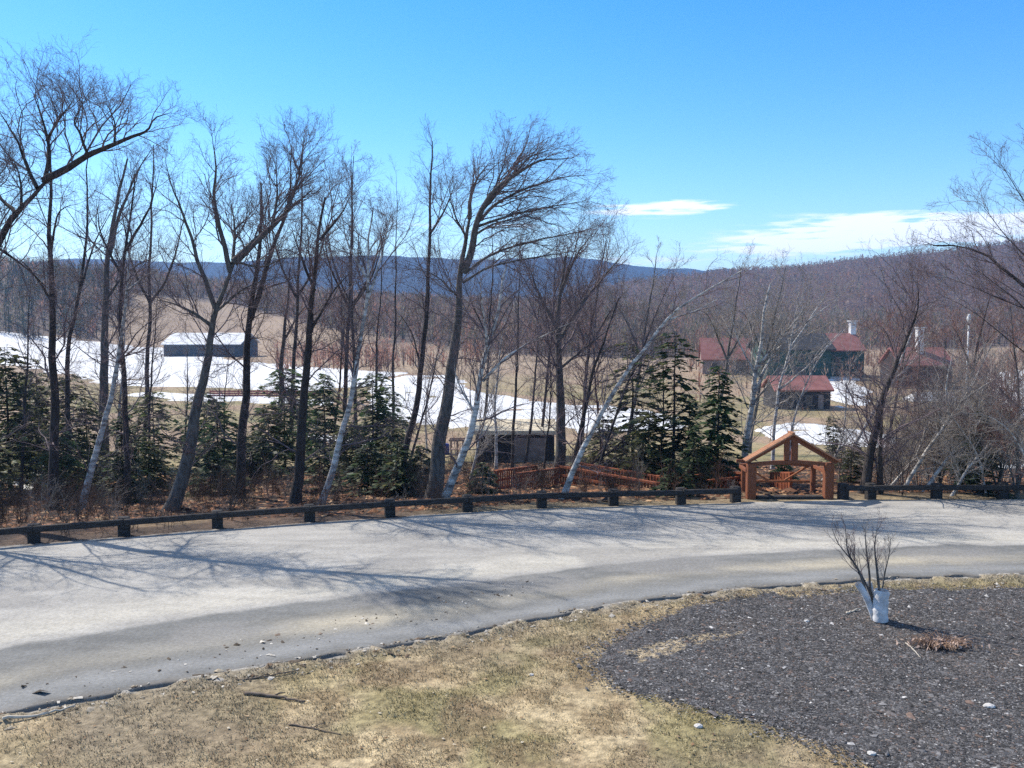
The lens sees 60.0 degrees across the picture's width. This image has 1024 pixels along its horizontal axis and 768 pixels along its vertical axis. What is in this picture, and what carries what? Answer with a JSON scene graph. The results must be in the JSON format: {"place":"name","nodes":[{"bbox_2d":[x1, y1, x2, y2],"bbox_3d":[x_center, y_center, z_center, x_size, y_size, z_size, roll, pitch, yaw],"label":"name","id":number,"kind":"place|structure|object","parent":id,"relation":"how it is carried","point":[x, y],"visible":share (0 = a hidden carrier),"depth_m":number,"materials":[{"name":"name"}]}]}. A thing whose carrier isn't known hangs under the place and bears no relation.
{"place":"outdoors","nodes":[
{"label":"outdoors","id":0,"kind":"place"},
{"bbox_2d":[3,255,736,300],"bbox_3d":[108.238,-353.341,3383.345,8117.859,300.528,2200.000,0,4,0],"label":"hills","id":1,"kind":"structure","parent":0,"point":[638,270],"depth_m":3000.46,"materials":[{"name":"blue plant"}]},
{"bbox_2d":[0,499,1023,713],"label":"road","id":2,"kind":"structure","parent":0,"point":[91,614],"depth_m":23.87,"materials":[{"name":"grey asphalt"}]},
{"bbox_2d":[0,269,1023,767],"bbox_3d":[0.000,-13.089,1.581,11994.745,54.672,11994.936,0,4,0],"label":"ground","id":3,"kind":"structure","parent":0,"point":[572,709],"depth_m":16.30,"materials":[{"name":"beige plant"}]},
{"bbox_2d":[0,261,62,493],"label":"bare tree","id":4,"kind":"object","parent":3,"relation":"on","point":[22,466],"visible":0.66,"depth_m":52.17,"materials":[{"name":"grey plant"}]},
{"bbox_2d":[0,347,79,493],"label":"evergreen tree","id":5,"kind":"object","parent":3,"relation":"on","point":[15,422],"visible":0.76,"depth_m":53.30,"materials":[{"name":"green plant"}]},
{"bbox_2d":[0,372,109,481],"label":"evergreen tree","id":6,"kind":"object","parent":3,"relation":"on","point":[41,403],"visible":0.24,"depth_m":59.77,"materials":[{"name":"green plant"}]},
{"bbox_2d":[29,426,87,498],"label":"evergreen tree","id":7,"kind":"object","parent":3,"relation":"on","point":[69,461],"visible":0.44,"depth_m":51.17,"materials":[{"name":"green plant"}]},
{"bbox_2d":[0,104,119,509],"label":"bare tree","id":8,"kind":"object","parent":3,"relation":"on","point":[53,436],"visible":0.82,"depth_m":40.93,"materials":[{"name":"brown plant"}]},
{"bbox_2d":[17,374,119,493],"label":"evergreen tree","id":9,"kind":"object","parent":3,"relation":"on","point":[74,396],"visible":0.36,"depth_m":56.76,"materials":[{"name":"green plant"}]},
{"bbox_2d":[30,125,136,489],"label":"bare tree","id":10,"kind":"object","parent":3,"relation":"on","point":[67,382],"visible":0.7,"depth_m":52.91,"materials":[{"name":"brown plant"}]},
{"bbox_2d":[0,23,205,456],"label":"bare tree","id":11,"kind":"object","parent":3,"relation":"on","point":[47,178],"visible":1,"depth_m":30.62,"materials":[{"name":"brown plant"}]},
{"bbox_2d":[30,135,197,504],"bbox_3d":[-19.562,-3.051,43.691,7.968,18.471,6.096,1,4,19],"label":"bare tree","id":12,"kind":"object","parent":3,"relation":"on","point":[127,450],"visible":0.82,"depth_m":43.58,"materials":[{"name":"brown plant"}]},
{"bbox_2d":[47,125,182,478],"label":"bare tree","id":13,"kind":"object","parent":3,"relation":"on","point":[114,222],"visible":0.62,"depth_m":60.87,"materials":[{"name":"brown plant"}]},
{"bbox_2d":[49,213,198,508],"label":"birch tree","id":14,"kind":"object","parent":3,"relation":"on","point":[99,439],"visible":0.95,"depth_m":39.70,"materials":[{"name":"grey plant"}]},
{"bbox_2d":[96,408,152,503],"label":"evergreen tree","id":15,"kind":"object","parent":3,"relation":"on","point":[120,438],"visible":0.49,"depth_m":44.90,"materials":[{"name":"green plant"}]},
{"bbox_2d":[111,427,174,494],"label":"evergreen tree","id":16,"kind":"object","parent":3,"relation":"on","point":[148,452],"visible":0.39,"depth_m":51.55,"materials":[{"name":"green plant"}]},
{"bbox_2d":[95,131,202,458],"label":"bare tree","id":17,"kind":"object","parent":3,"relation":"on","point":[150,324],"visible":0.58,"depth_m":73.26,"materials":[{"name":"brown plant"}]},
{"bbox_2d":[127,267,176,456],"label":"sapling","id":18,"kind":"object","parent":3,"relation":"on","point":[151,389],"visible":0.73,"depth_m":60.74,"materials":[{"name":"brown plant"}]},
{"bbox_2d":[119,392,195,469],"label":"evergreen tree","id":19,"kind":"object","parent":3,"relation":"on","point":[157,434],"visible":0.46,"depth_m":69.14,"materials":[{"name":"green plant"}]},
{"bbox_2d":[0,331,406,390],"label":"snow field","id":20,"kind":"structure","parent":3,"relation":"on","point":[263,373],"depth_m":248.43,"materials":[{"name":"white snow"}]},
{"bbox_2d":[167,445,251,496],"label":"evergreen tree","id":21,"kind":"object","parent":3,"relation":"on","point":[209,458],"visible":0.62,"depth_m":47.13,"materials":[{"name":"green plant"}]},
{"bbox_2d":[161,333,259,356],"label":"snowy lodge","id":22,"kind":"structure","parent":3,"relation":"on","point":[237,348],"depth_m":330.12,"materials":[{"name":"white wood"}]},
{"bbox_2d":[176,397,256,479],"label":"evergreen tree","id":23,"kind":"object","parent":3,"relation":"on","point":[224,445],"visible":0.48,"depth_m":57.65,"materials":[{"name":"green plant"}]},
{"bbox_2d":[117,101,348,510],"bbox_3d":[-10.937,-3.063,35.466,9.244,16.874,6.061,0,4,0],"label":"bare tree","id":24,"kind":"object","parent":3,"relation":"on","point":[189,450],"visible":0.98,"depth_m":35.10,"materials":[{"name":"grey plant"}]},
{"bbox_2d":[181,121,322,498],"bbox_3d":[-12.009,-3.214,40.951,6.656,17.511,5.638,-3,5,-34],"label":"bare tree","id":25,"kind":"object","parent":3,"relation":"on","point":[241,455],"visible":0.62,"depth_m":40.67,"materials":[{"name":"brown plant"}]},
{"bbox_2d":[231,435,292,480],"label":"evergreen tree","id":26,"kind":"object","parent":3,"relation":"on","point":[257,458],"visible":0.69,"depth_m":58.43,"materials":[{"name":"green plant"}]},
{"bbox_2d":[226,405,313,469],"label":"evergreen tree","id":27,"kind":"object","parent":3,"relation":"on","point":[272,429],"visible":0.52,"depth_m":65.95,"materials":[{"name":"green plant"}]},
{"bbox_2d":[246,368,323,468],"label":"evergreen tree","id":28,"kind":"object","parent":3,"relation":"on","point":[276,389],"visible":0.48,"depth_m":68.36,"materials":[{"name":"green plant"}]},
{"bbox_2d":[254,262,329,445],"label":"bare tree","id":29,"kind":"object","parent":3,"relation":"on","point":[281,356],"visible":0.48,"depth_m":97.27,"materials":[{"name":"brown plant"}]},
{"bbox_2d":[235,128,366,458],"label":"bare tree","id":30,"kind":"object","parent":3,"relation":"on","point":[295,345],"visible":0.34,"depth_m":78.26,"materials":[{"name":"brown plant"}]},
{"bbox_2d":[219,144,391,503],"bbox_3d":[-8.261,-2.512,38.000,6.040,15.602,8.238,4,6,44],"label":"bare tree","id":31,"kind":"object","parent":3,"relation":"on","point":[301,438],"visible":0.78,"depth_m":37.48,"materials":[{"name":"brown plant"}]},
{"bbox_2d":[277,373,360,470],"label":"evergreen tree","id":32,"kind":"object","parent":3,"relation":"on","point":[320,391],"visible":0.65,"depth_m":64.20,"materials":[{"name":"green plant"}]},
{"bbox_2d":[316,422,373,475],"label":"evergreen tree","id":33,"kind":"object","parent":3,"relation":"on","point":[349,458],"visible":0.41,"depth_m":59.06,"materials":[{"name":"green plant"}]},
{"bbox_2d":[300,140,404,415],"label":"bare tree","id":34,"kind":"object","parent":3,"relation":"on","point":[345,387],"visible":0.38,"depth_m":75.41,"materials":[{"name":"brown plant"}]},
{"bbox_2d":[310,153,396,451],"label":"bare tree","id":35,"kind":"object","parent":3,"relation":"on","point":[352,317],"visible":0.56,"depth_m":72.15,"materials":[{"name":"brown plant"}]},
{"bbox_2d":[279,164,440,504],"bbox_3d":[-5.988,-1.987,36.681,6.577,14.331,6.659,0,4,0],"label":"birch tree","id":36,"kind":"object","parent":3,"relation":"on","point":[344,425],"visible":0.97,"depth_m":35.87,"materials":[{"name":"grey plant"}]},
{"bbox_2d":[330,442,394,496],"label":"evergreen tree","id":37,"kind":"object","parent":3,"relation":"on","point":[377,461],"visible":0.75,"depth_m":40.33,"materials":[{"name":"green plant"}]},
{"bbox_2d":[338,373,411,475],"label":"evergreen tree","id":38,"kind":"object","parent":3,"relation":"on","point":[380,407],"visible":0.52,"depth_m":61.16,"materials":[{"name":"green plant"}]},
{"bbox_2d":[0,437,751,536],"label":"undergrowth","id":39,"kind":"object","parent":3,"relation":"on","point":[67,501],"visible":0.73,"depth_m":35.20,"materials":[{"name":"brown plant"}]},
{"bbox_2d":[273,337,481,370],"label":"reddish brush","id":40,"kind":"object","parent":3,"relation":"on","point":[317,359],"visible":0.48,"depth_m":268.16,"materials":[{"name":"brown plant"}]},
{"bbox_2d":[367,155,420,432],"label":"sapling","id":41,"kind":"object","parent":3,"relation":"on","point":[395,322],"visible":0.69,"depth_m":67.35,"materials":[{"name":"brown plant"}]},
{"bbox_2d":[365,442,427,496],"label":"evergreen tree","id":42,"kind":"object","parent":3,"relation":"on","point":[401,463],"visible":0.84,"depth_m":39.12,"materials":[{"name":"green plant"}]},
{"bbox_2d":[370,112,475,480],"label":"bare tree","id":43,"kind":"object","parent":3,"relation":"on","point":[417,400],"visible":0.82,"depth_m":47.71,"materials":[{"name":"brown plant"}]},
{"bbox_2d":[389,300,461,461],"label":"sapling","id":44,"kind":"object","parent":3,"relation":"on","point":[423,414],"visible":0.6,"depth_m":59.21,"materials":[{"name":"brown plant"}]},
{"bbox_2d":[445,209,539,419],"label":"bare tree","id":45,"kind":"object","parent":3,"relation":"on","point":[475,310],"visible":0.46,"depth_m":73.09,"materials":[{"name":"brown plant"}]},
{"bbox_2d":[463,351,536,478],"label":"birch sapling","id":46,"kind":"object","parent":3,"relation":"on","point":[477,454],"visible":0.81,"depth_m":47.99,"materials":[{"name":"white plant"}]},
{"bbox_2d":[393,197,609,497],"bbox_3d":[-0.541,-1.138,34.246,8.393,12.049,5.378,-1,4,-11],"label":"birch tree","id":47,"kind":"object","parent":3,"relation":"on","point":[465,448],"visible":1,"depth_m":34.20,"materials":[{"name":"grey plant"}]},
{"bbox_2d":[378,107,634,498],"bbox_3d":[-0.009,-3.076,36.819,10.805,16.325,6.389,0,4,0],"label":"bare tree","id":48,"kind":"object","parent":3,"relation":"on","point":[437,454],"visible":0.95,"depth_m":36.59,"materials":[{"name":"grey plant"}]},
{"bbox_2d":[0,574,1022,729],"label":"edge grit","id":49,"kind":"object","parent":3,"relation":"on","point":[212,677],"visible":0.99,"depth_m":17.63,"materials":[{"name":"grey gravel"}]},
{"bbox_2d":[0,252,1023,356],"bbox_3d":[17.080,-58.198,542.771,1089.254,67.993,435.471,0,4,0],"label":"wood","id":50,"kind":"object","parent":3,"relation":"on","point":[695,329],"visible":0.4,"depth_m":472.42,"materials":[{"name":"brown plant"}]},
{"bbox_2d":[0,482,1023,543],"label":"guardrail","id":51,"kind":"object","parent":3,"relation":"on","point":[124,523],"visible":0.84,"depth_m":31.45,"materials":[{"name":"brown wood"}]},
{"bbox_2d":[0,462,1023,527],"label":"leaf litter","id":52,"kind":"object","parent":3,"relation":"on","point":[793,490],"visible":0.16,"depth_m":38.06,"materials":[{"name":"brown plant"}]},
{"bbox_2d":[474,419,555,462],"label":"hut","id":53,"kind":"object","parent":3,"relation":"on","point":[537,441],"visible":0.22,"depth_m":67.80,"materials":[{"name":"brown wood"}]},
{"bbox_2d":[514,438,545,461],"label":"door","id":54,"kind":"structure","parent":53,"relation":"in","point":[535,444],"depth_m":67.73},
{"bbox_2d":[482,211,552,467],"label":"sapling","id":55,"kind":"object","parent":3,"relation":"on","point":[516,368],"visible":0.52,"depth_m":59.31,"materials":[{"name":"brown plant"}]},
{"bbox_2d":[366,375,687,432],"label":"snow field","id":56,"kind":"structure","parent":3,"relation":"on","point":[402,388],"depth_m":138.08,"materials":[{"name":"white snow"}]},
{"bbox_2d":[493,227,617,426],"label":"bare tree","id":57,"kind":"object","parent":3,"relation":"on","point":[545,395],"visible":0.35,"depth_m":68.94,"materials":[{"name":"brown plant"}]},
{"bbox_2d":[520,302,591,481],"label":"sapling","id":58,"kind":"object","parent":3,"relation":"on","point":[550,403],"visible":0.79,"depth_m":44.67,"materials":[{"name":"brown plant"}]},
{"bbox_2d":[488,186,659,477],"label":"bare tree","id":59,"kind":"object","parent":3,"relation":"on","point":[559,370],"visible":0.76,"depth_m":47.00,"materials":[{"name":"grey plant"}]},
{"bbox_2d":[544,217,649,458],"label":"bare tree","id":60,"kind":"object","parent":3,"relation":"on","point":[606,318],"visible":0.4,"depth_m":70.34,"materials":[{"name":"brown plant"}]},
{"bbox_2d":[521,274,707,466],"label":"bare tree","id":61,"kind":"object","parent":3,"relation":"on","point":[587,396],"visible":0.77,"depth_m":44.84,"materials":[{"name":"brown plant"}]},
{"bbox_2d":[581,342,678,473],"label":"evergreen tree","id":62,"kind":"object","parent":3,"relation":"on","point":[625,397],"visible":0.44,"depth_m":45.58,"materials":[{"name":"green plant"}]},
{"bbox_2d":[579,240,695,470],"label":"sapling","id":63,"kind":"object","parent":3,"relation":"on","point":[615,416],"visible":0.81,"depth_m":43.38,"materials":[{"name":"grey plant"}]},
{"bbox_2d":[494,462,793,489],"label":"boardwalk ramp","id":64,"kind":"structure","parent":3,"relation":"on","point":[779,485],"depth_m":40.40,"materials":[{"name":"brown wood"}]},
{"bbox_2d":[594,236,694,452],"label":"bare tree","id":65,"kind":"object","parent":3,"relation":"on","point":[645,316],"visible":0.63,"depth_m":67.59,"materials":[{"name":"brown plant"}]},
{"bbox_2d":[611,410,679,482],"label":"evergreen tree","id":66,"kind":"object","parent":3,"relation":"on","point":[650,451],"visible":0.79,"depth_m":41.35,"materials":[{"name":"green plant"}]},
{"bbox_2d":[608,332,715,479],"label":"evergreen tree","id":67,"kind":"object","parent":3,"relation":"on","point":[688,405],"visible":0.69,"depth_m":41.78,"materials":[{"name":"green plant"}]},
{"bbox_2d":[554,247,772,498],"bbox_3d":[5.793,-0.381,34.504,8.940,10.016,4.737,-1,4,-13],"label":"birch tree","id":68,"kind":"object","parent":3,"relation":"on","point":[576,463],"visible":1,"depth_m":33.98,"materials":[{"name":"white plant"}]},
{"bbox_2d":[650,458,695,496],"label":"evergreen tree","id":69,"kind":"object","parent":3,"relation":"on","point":[677,466],"visible":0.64,"depth_m":34.73,"materials":[{"name":"green plant"}]},
{"bbox_2d":[678,427,723,488],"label":"evergreen tree","id":70,"kind":"object","parent":3,"relation":"on","point":[693,445],"visible":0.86,"depth_m":37.12,"materials":[{"name":"green plant"}]},
{"bbox_2d":[698,338,750,374],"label":"red roofed house","id":71,"kind":"structure","parent":3,"relation":"on","point":[707,347],"depth_m":226.58,"materials":[{"name":"metal"}]},
{"bbox_2d":[683,365,767,486],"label":"evergreen tree","id":72,"kind":"object","parent":3,"relation":"on","point":[715,437],"visible":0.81,"depth_m":39.64,"materials":[{"name":"green plant"}]},
{"bbox_2d":[676,240,784,443],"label":"bare tree","id":73,"kind":"object","parent":3,"relation":"on","point":[729,353],"visible":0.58,"depth_m":75.17,"materials":[{"name":"brown plant"}]},
{"bbox_2d":[716,246,831,452],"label":"bare tree","id":74,"kind":"object","parent":3,"relation":"on","point":[765,373],"visible":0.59,"depth_m":74.40,"materials":[{"name":"grey plant"}]},
{"bbox_2d":[685,252,863,469],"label":"birch tree","id":75,"kind":"object","parent":3,"relation":"on","point":[756,366],"visible":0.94,"depth_m":42.89,"materials":[{"name":"grey plant"}]},
{"bbox_2d":[736,431,841,498],"bbox_3d":[10.724,3.283,34.832,4.074,3.037,2.070,0,4,0],"label":"timber gateway","id":76,"kind":"object","parent":3,"relation":"on","point":[748,468],"visible":0.94,"depth_m":33.99,"materials":[{"name":"brown wood"}]},
{"bbox_2d":[746,333,836,378],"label":"green lodge","id":77,"kind":"structure","parent":3,"relation":"on","point":[825,357],"depth_m":205.26,"materials":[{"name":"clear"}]},
{"bbox_2d":[564,580,1023,767],"bbox_3d":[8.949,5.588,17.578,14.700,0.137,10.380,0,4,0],"label":"mulch bed","id":78,"kind":"object","parent":3,"relation":"on","point":[674,650],"visible":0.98,"depth_m":17.34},
{"bbox_2d":[823,508,898,622],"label":"young tree","id":79,"kind":"object","parent":78,"relation":"on","point":[876,600],"visible":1,"depth_m":20.07,"materials":[{"name":"brown plant"}]},
{"bbox_2d":[895,630,990,650],"bbox_3d":[9.057,5.346,18.566,2.022,0.281,1.033,0,4,0],"label":"dead plant","id":80,"kind":"object","parent":78,"relation":"on","point":[939,641],"visible":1,"depth_m":18.45,"materials":[{"name":"beige plant"}]},
{"bbox_2d":[761,375,833,409],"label":"red roofed building","id":81,"kind":"structure","parent":3,"relation":"on","point":[817,384],"depth_m":137.29,"materials":[{"name":"metal"}]},
{"bbox_2d":[733,274,865,468],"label":"birch tree","id":82,"kind":"object","parent":3,"relation":"on","point":[780,387],"visible":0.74,"depth_m":56.34,"materials":[{"name":"grey plant"}]},
{"bbox_2d":[764,310,853,466],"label":"birch sapling","id":83,"kind":"object","parent":3,"relation":"on","point":[792,424],"visible":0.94,"depth_m":55.82,"materials":[{"name":"grey plant"}]},
{"bbox_2d":[755,422,892,446],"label":"snow field","id":84,"kind":"structure","parent":3,"relation":"on","point":[818,429],"depth_m":107.59,"materials":[{"name":"white snow"}]},
{"bbox_2d":[797,331,877,479],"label":"birch sapling","id":85,"kind":"object","parent":3,"relation":"on","point":[842,435],"visible":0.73,"depth_m":43.23,"materials":[{"name":"grey plant"}]},
{"bbox_2d":[825,321,866,376],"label":"red roofed wing","id":86,"kind":"structure","parent":3,"relation":"on","point":[852,336],"depth_m":214.50,"materials":[{"name":"wood"}]},
{"bbox_2d":[687,343,1023,402],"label":"valley brush","id":87,"kind":"object","parent":3,"relation":"on","point":[867,354],"visible":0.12,"depth_m":223.13,"materials":[{"name":"brown plant"}]},
{"bbox_2d":[795,225,971,493],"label":"bare tree","id":88,"kind":"object","parent":3,"relation":"on","point":[870,456],"visible":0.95,"depth_m":34.76,"materials":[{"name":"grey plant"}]},
{"bbox_2d":[842,261,970,444],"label":"bare tree","id":89,"kind":"object","parent":3,"relation":"on","point":[897,322],"visible":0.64,"depth_m":74.36,"materials":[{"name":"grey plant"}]},
{"bbox_2d":[802,377,1023,493],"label":"thicket brush","id":90,"kind":"object","parent":3,"relation":"on","point":[889,469],"visible":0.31,"depth_m":38.83,"materials":[{"name":"brown plant"}]},
{"bbox_2d":[878,327,953,388],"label":"chimneyed house","id":91,"kind":"structure","parent":3,"relation":"on","point":[928,358],"depth_m":179.82,"materials":[{"name":"red metal"}]},
{"bbox_2d":[875,305,1000,483],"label":"sapling","id":92,"kind":"object","parent":3,"relation":"on","point":[939,478],"visible":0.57,"depth_m":37.00,"materials":[{"name":"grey plant"}]},
{"bbox_2d":[888,302,1023,491],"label":"birch tree","id":93,"kind":"object","parent":3,"relation":"on","point":[917,465],"visible":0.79,"depth_m":35.62,"materials":[{"name":"grey plant"}]},
{"bbox_2d":[891,124,1023,429],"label":"bare tree","id":94,"kind":"object","parent":3,"relation":"on","point":[1003,269],"visible":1,"depth_m":28.85,"materials":[{"name":"brown plant"}]},
{"bbox_2d":[912,374,1012,494],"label":"birch sapling","id":95,"kind":"object","parent":3,"relation":"on","point":[969,452],"visible":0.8,"depth_m":34.47,"materials":[{"name":"grey plant"}]},
{"bbox_2d":[909,361,1023,492],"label":"sapling","id":96,"kind":"object","parent":3,"relation":"on","point":[1001,473],"visible":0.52,"depth_m":34.83,"materials":[{"name":"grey plant"}]},
{"bbox_2d":[910,329,1023,491],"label":"birch tree","id":97,"kind":"object","parent":3,"relation":"on","point":[938,470],"visible":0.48,"depth_m":35.63,"materials":[{"name":"grey plant"}]},
{"bbox_2d":[920,266,1023,410],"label":"bare tree","id":98,"kind":"object","parent":3,"relation":"on","point":[977,342],"visible":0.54,"depth_m":74.85,"materials":[{"name":"brown plant"}]},
{"bbox_2d":[929,385,1023,477],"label":"birch sapling","id":99,"kind":"object","parent":3,"relation":"on","point":[1021,446],"visible":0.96,"depth_m":32.53,"materials":[{"name":"grey plant"}]},
{"bbox_2d":[929,389,1023,495],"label":"birch sapling","id":100,"kind":"object","parent":3,"relation":"on","point":[965,473],"visible":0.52,"depth_m":34.51,"materials":[{"name":"grey plant"}]},
{"bbox_2d":[941,411,1015,498],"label":"evergreen tree","id":101,"kind":"object","parent":3,"relation":"on","point":[971,481],"visible":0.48,"depth_m":35.05,"materials":[{"name":"green plant"}]},
{"bbox_2d":[949,284,1023,498],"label":"sapling","id":102,"kind":"object","parent":3,"relation":"on","point":[1018,481],"visible":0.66,"depth_m":33.81,"materials":[{"name":"grey plant"}]},
{"bbox_2d":[0,0,1023,270],"label":"sky","id":103,"kind":"structure","parent":0,"point":[820,127],"materials":[{"name":"blue"}]},
{"bbox_2d":[580,242,1023,320],"bbox_3d":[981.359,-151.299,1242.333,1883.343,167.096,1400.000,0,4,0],"label":"wooded hill","id":104,"kind":"structure","parent":0,"point":[864,279],"depth_m":855.26,"materials":[{"name":"brown plant"}]},
{"bbox_2d":[552,236,1023,318],"bbox_3d":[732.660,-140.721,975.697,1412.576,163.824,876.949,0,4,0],"label":"hillside wood","id":105,"kind":"object","parent":104,"relation":"on","point":[829,263],"visible":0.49,"depth_m":903.04,"materials":[{"name":"brown plant"}]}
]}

